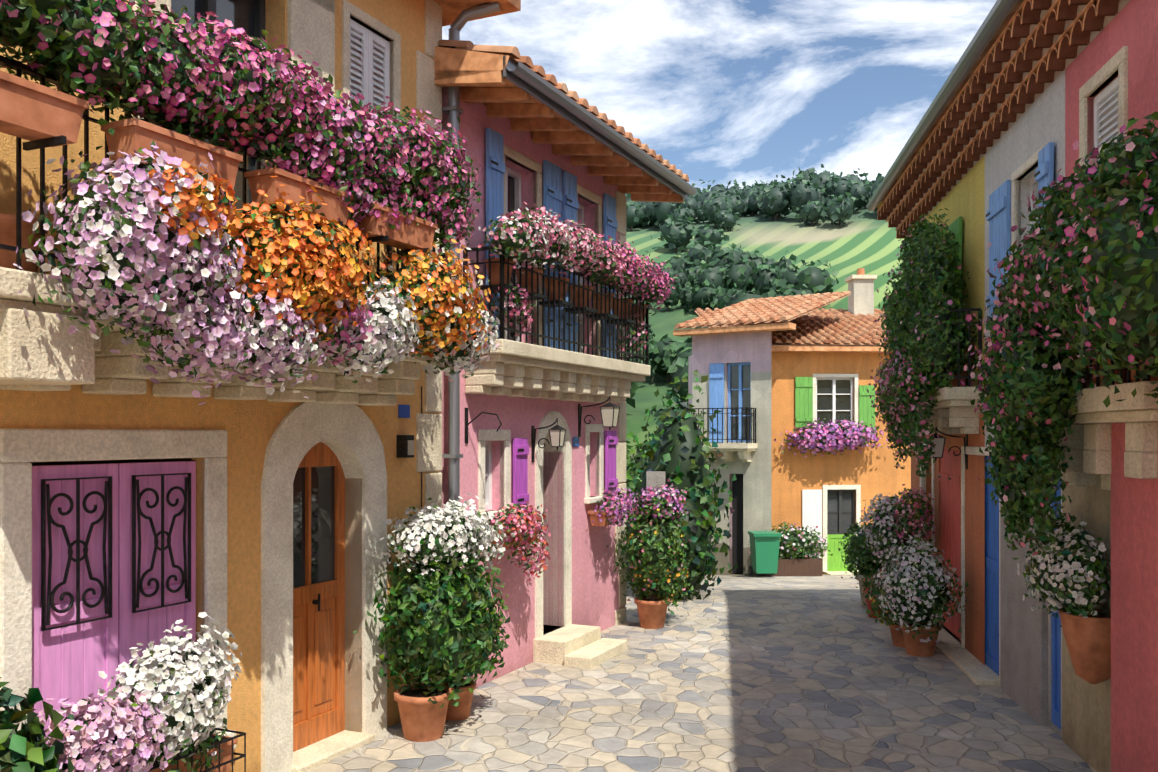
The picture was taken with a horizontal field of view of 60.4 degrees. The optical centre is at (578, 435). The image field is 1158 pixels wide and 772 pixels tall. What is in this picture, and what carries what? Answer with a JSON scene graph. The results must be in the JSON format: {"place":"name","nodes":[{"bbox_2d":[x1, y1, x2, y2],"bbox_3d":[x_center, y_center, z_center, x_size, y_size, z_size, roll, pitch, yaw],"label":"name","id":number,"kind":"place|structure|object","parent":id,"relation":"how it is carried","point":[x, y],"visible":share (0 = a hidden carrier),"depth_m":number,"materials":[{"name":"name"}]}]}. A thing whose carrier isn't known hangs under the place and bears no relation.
{"place":"outdoors","nodes":[
{"label":"outdoors","id":0,"kind":"place"},
{"bbox_2d":[307,559,1096,771],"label":"street paving","id":1,"kind":"structure","parent":0,"point":[743,673],"depth_m":7.90,"materials":[{"name":"grey stone"}]},
{"bbox_2d":[149,728,245,771],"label":"wrought iron flower basket","id":2,"kind":"object","parent":1,"relation":"on","point":[207,769],"visible":0.65,"depth_m":5.35,"materials":[{"name":"metal"}]},
{"bbox_2d":[0,0,439,771],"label":"orange house walls","id":3,"kind":"structure","parent":1,"relation":"on","point":[248,426],"depth_m":6.05,"materials":[{"name":"orange paint"}]},
{"bbox_2d":[32,0,400,751],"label":"orange house joinery","id":4,"kind":"object","parent":3,"relation":"in","point":[70,662],"visible":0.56,"depth_m":5.67,"materials":[{"name":"wood"}]},
{"bbox_2d":[41,473,190,630],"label":"window grilles","id":5,"kind":"object","parent":4,"relation":"attached to","point":[45,493],"visible":0.94,"depth_m":5.18,"materials":[{"name":"metal"}]},
{"bbox_2d":[0,0,441,771],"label":"stone trim","id":6,"kind":"structure","parent":3,"relation":"attached to","point":[42,348],"depth_m":6.17,"materials":[{"name":"beige stone"}]},
{"bbox_2d":[0,55,444,296],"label":"balcony railing","id":7,"kind":"object","parent":6,"relation":"on","point":[19,68],"visible":0.17,"depth_m":4.38,"materials":[{"name":"black metal"}]},
{"bbox_2d":[421,2,499,672],"bbox_3d":[-0.970,-0.738,8.012,0.652,5.513,0.316,0,0,-18],"label":"drain pipe","id":8,"kind":"object","parent":3,"relation":"attached to","point":[453,110],"visible":0.46,"depth_m":8.01,"materials":[{"name":"silver metal"}]},
{"bbox_2d":[433,0,520,26],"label":"roof eave","id":9,"kind":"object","parent":3,"relation":"on","point":[452,10],"depth_m":8.05,"materials":[{"name":"orange wood"}]},
{"bbox_2d":[0,70,669,771],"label":"flower pots","id":10,"kind":"object","parent":1,"relation":"on","point":[38,116],"visible":0.5,"depth_m":5.33,"materials":[{"name":"ceramic"}]},
{"bbox_2d":[0,0,690,771],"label":"flowers","id":11,"kind":"object","parent":1,"relation":"on","point":[212,216],"visible":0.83,"depth_m":5.02,"materials":[{"name":"pink plant"}]},
{"bbox_2d":[0,0,693,771],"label":"plant leaves","id":12,"kind":"object","parent":1,"relation":"on","point":[444,622],"visible":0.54,"depth_m":5.46,"materials":[{"name":"green plant"}]},
{"bbox_2d":[440,86,624,687],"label":"pink house walls","id":13,"kind":"structure","parent":1,"relation":"on","point":[594,589],"depth_m":9.46,"materials":[{"name":"pink paint"}]},
{"bbox_2d":[398,404,578,446],"bbox_3d":[-0.681,-0.056,8.970,0.012,0.350,3.240,0,0,25],"label":"wall plaque","id":14,"kind":"object","parent":13,"relation":"attached to","point":[403,411],"visible":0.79,"depth_m":7.58,"materials":[{"name":"blue ceramic"}]},
{"bbox_2d":[397,396,619,461],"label":"wall lanterns","id":15,"kind":"object","parent":13,"relation":"attached to","point":[609,411],"depth_m":9.39,"materials":[{"name":"metal"}]},
{"bbox_2d":[485,128,617,510],"bbox_3d":[-0.332,-0.361,10.015,0.393,4.620,2.890,0,0,25],"label":"pink house joinery","id":16,"kind":"object","parent":13,"relation":"in","point":[554,196],"visible":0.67,"depth_m":9.64,"materials":[{"name":"wood"}]},
{"bbox_2d":[465,145,649,668],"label":"stone trim","id":17,"kind":"structure","parent":13,"relation":"attached to","point":[518,369],"depth_m":9.65,"materials":[{"name":"beige stone"}]},
{"bbox_2d":[463,246,648,364],"bbox_3d":[-0.088,-1.177,9.798,0.386,0.772,3.404,0,0,25],"label":"balcony railing","id":18,"kind":"object","parent":17,"relation":"on","point":[502,328],"visible":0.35,"depth_m":9.28,"materials":[{"name":"black metal"}]},
{"bbox_2d":[432,40,696,202],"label":"roof","id":19,"kind":"structure","parent":13,"relation":"on","point":[517,90],"depth_m":8.86,"materials":[{"name":"orange wood"}]},
{"bbox_2d":[646,471,664,521],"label":"garden wall","id":20,"kind":"structure","parent":1,"relation":"on","point":[653,478],"depth_m":13.17,"materials":[{"name":"beige paint"}]},
{"bbox_2d":[692,331,770,575],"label":"house wall","id":21,"kind":"structure","parent":1,"relation":"on","point":[754,348],"depth_m":23.61,"materials":[{"name":"paint"}]},
{"bbox_2d":[684,362,756,573],"bbox_3d":[3.401,0.794,23.785,1.700,5.050,0.750,0,0,34],"label":"pink house joinery and balcony","id":22,"kind":"object","parent":21,"relation":"attached to","point":[739,413],"visible":0.69,"depth_m":23.87,"materials":[{"name":"wood"}]},
{"bbox_2d":[748,531,821,575],"bbox_3d":[4.763,2.896,22.853,1.760,1.394,1.340,0,0,-2],"label":"planter and wheelie bin","id":23,"kind":"object","parent":1,"relation":"on","point":[764,550],"visible":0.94,"depth_m":22.49,"materials":[{"name":"green plastic"}]},
{"bbox_2d":[688,268,884,534],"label":"house roof and chimney","id":24,"kind":"structure","parent":1,"relation":"on","point":[861,290],"depth_m":29.80,"materials":[{"name":"white paint"}]},
{"bbox_2d":[771,352,910,573],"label":"orange house walls","id":25,"kind":"structure","parent":1,"relation":"on","point":[872,472],"depth_m":24.16,"materials":[{"name":"orange paint"}]},
{"bbox_2d":[741,314,892,352],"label":"tiled roof","id":26,"kind":"structure","parent":25,"relation":"on","point":[833,331],"depth_m":24.57,"materials":[{"name":"orange tile"}]},
{"bbox_2d":[788,374,874,574],"bbox_3d":[6.137,1.089,24.027,2.150,5.160,0.700,0,0,-4],"label":"orange house joinery","id":27,"kind":"object","parent":25,"relation":"attached to","point":[829,509],"visible":0.62,"depth_m":24.20,"materials":[{"name":"wood"}]},
{"bbox_2d":[911,0,1157,771],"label":"row walls","id":28,"kind":"structure","parent":1,"relation":"on","point":[1110,724],"depth_m":6.49,"materials":[{"name":"paint"}]},
{"bbox_2d":[927,427,967,468],"bbox_3d":[3.657,0.128,9.878,0.380,0.422,0.160,0,0,8],"label":"wall lantern","id":29,"kind":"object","parent":28,"relation":"attached to","point":[938,448],"depth_m":9.84,"materials":[{"name":"metal"}]},
{"bbox_2d":[866,0,1129,238],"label":"roof eave","id":30,"kind":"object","parent":28,"relation":"on","point":[1016,59],"depth_m":8.19,"materials":[{"name":"ceramic"}]},
{"bbox_2d":[844,125,1157,642],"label":"flowers","id":31,"kind":"object","parent":28,"relation":"on","point":[1091,232],"visible":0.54,"depth_m":6.40,"materials":[{"name":"pink plant"}]},
{"bbox_2d":[857,349,1157,683],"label":"flower pots","id":32,"kind":"object","parent":28,"relation":"on","point":[1088,641],"visible":0.29,"depth_m":6.14,"materials":[{"name":"ceramic"}]},
{"bbox_2d":[838,111,1157,639],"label":"climbing plants","id":33,"kind":"object","parent":32,"relation":"in","point":[1122,254],"visible":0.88,"depth_m":6.02,"materials":[{"name":"green plant"}]},
{"bbox_2d":[938,77,1117,729],"bbox_3d":[3.774,-0.056,9.043,0.253,4.370,6.020,0,0,8],"label":"row joinery","id":34,"kind":"object","parent":28,"relation":"attached to","point":[998,215],"visible":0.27,"depth_m":8.86,"materials":[{"name":"blue paint"}]},
{"bbox_2d":[917,46,1157,725],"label":"stone trim","id":35,"kind":"structure","parent":28,"relation":"attached to","point":[1021,680],"depth_m":7.54,"materials":[{"name":"beige stone"}]},
{"bbox_2d":[939,308,1150,388],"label":"balcony railings","id":36,"kind":"object","parent":35,"relation":"on","point":[959,310],"visible":0.08,"depth_m":9.28,"materials":[{"name":"black metal"}]},
{"bbox_2d":[442,0,996,192],"label":"sky","id":37,"kind":"structure","parent":0,"point":[725,91],"materials":[{"name":"blue"}]},
{"bbox_2d":[625,369,882,599],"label":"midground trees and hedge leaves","id":38,"kind":"object","parent":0,"point":[675,450],"visible":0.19,"depth_m":14.05,"materials":[{"name":"green plant"}]},
{"bbox_2d":[673,291,850,336],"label":"tiled roof","id":39,"kind":"structure","parent":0,"point":[770,309],"depth_m":24.15,"materials":[{"name":"orange tile"}]},
{"bbox_2d":[625,208,909,545],"bbox_3d":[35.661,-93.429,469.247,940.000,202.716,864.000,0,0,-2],"label":"vineyard hill","id":40,"kind":"structure","parent":0,"point":[868,241],"depth_m":180.79,"materials":[{"name":"green plant"}]},
{"bbox_2d":[626,207,859,382],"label":"hill forest trunks","id":41,"kind":"object","parent":40,"relation":"on","point":[669,375],"depth_m":208.50,"materials":[{"name":"brown plant"}]},
{"bbox_2d":[625,164,883,409],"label":"trees","id":42,"kind":"object","parent":40,"relation":"on","point":[708,277],"visible":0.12,"depth_m":185.06,"materials":[{"name":"green plant"}]},
{"bbox_2d":[749,418,887,558],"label":"flowers","id":43,"kind":"object","parent":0,"point":[858,434],"visible":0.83,"depth_m":23.63,"materials":[{"name":"purple plant"}]}
]}

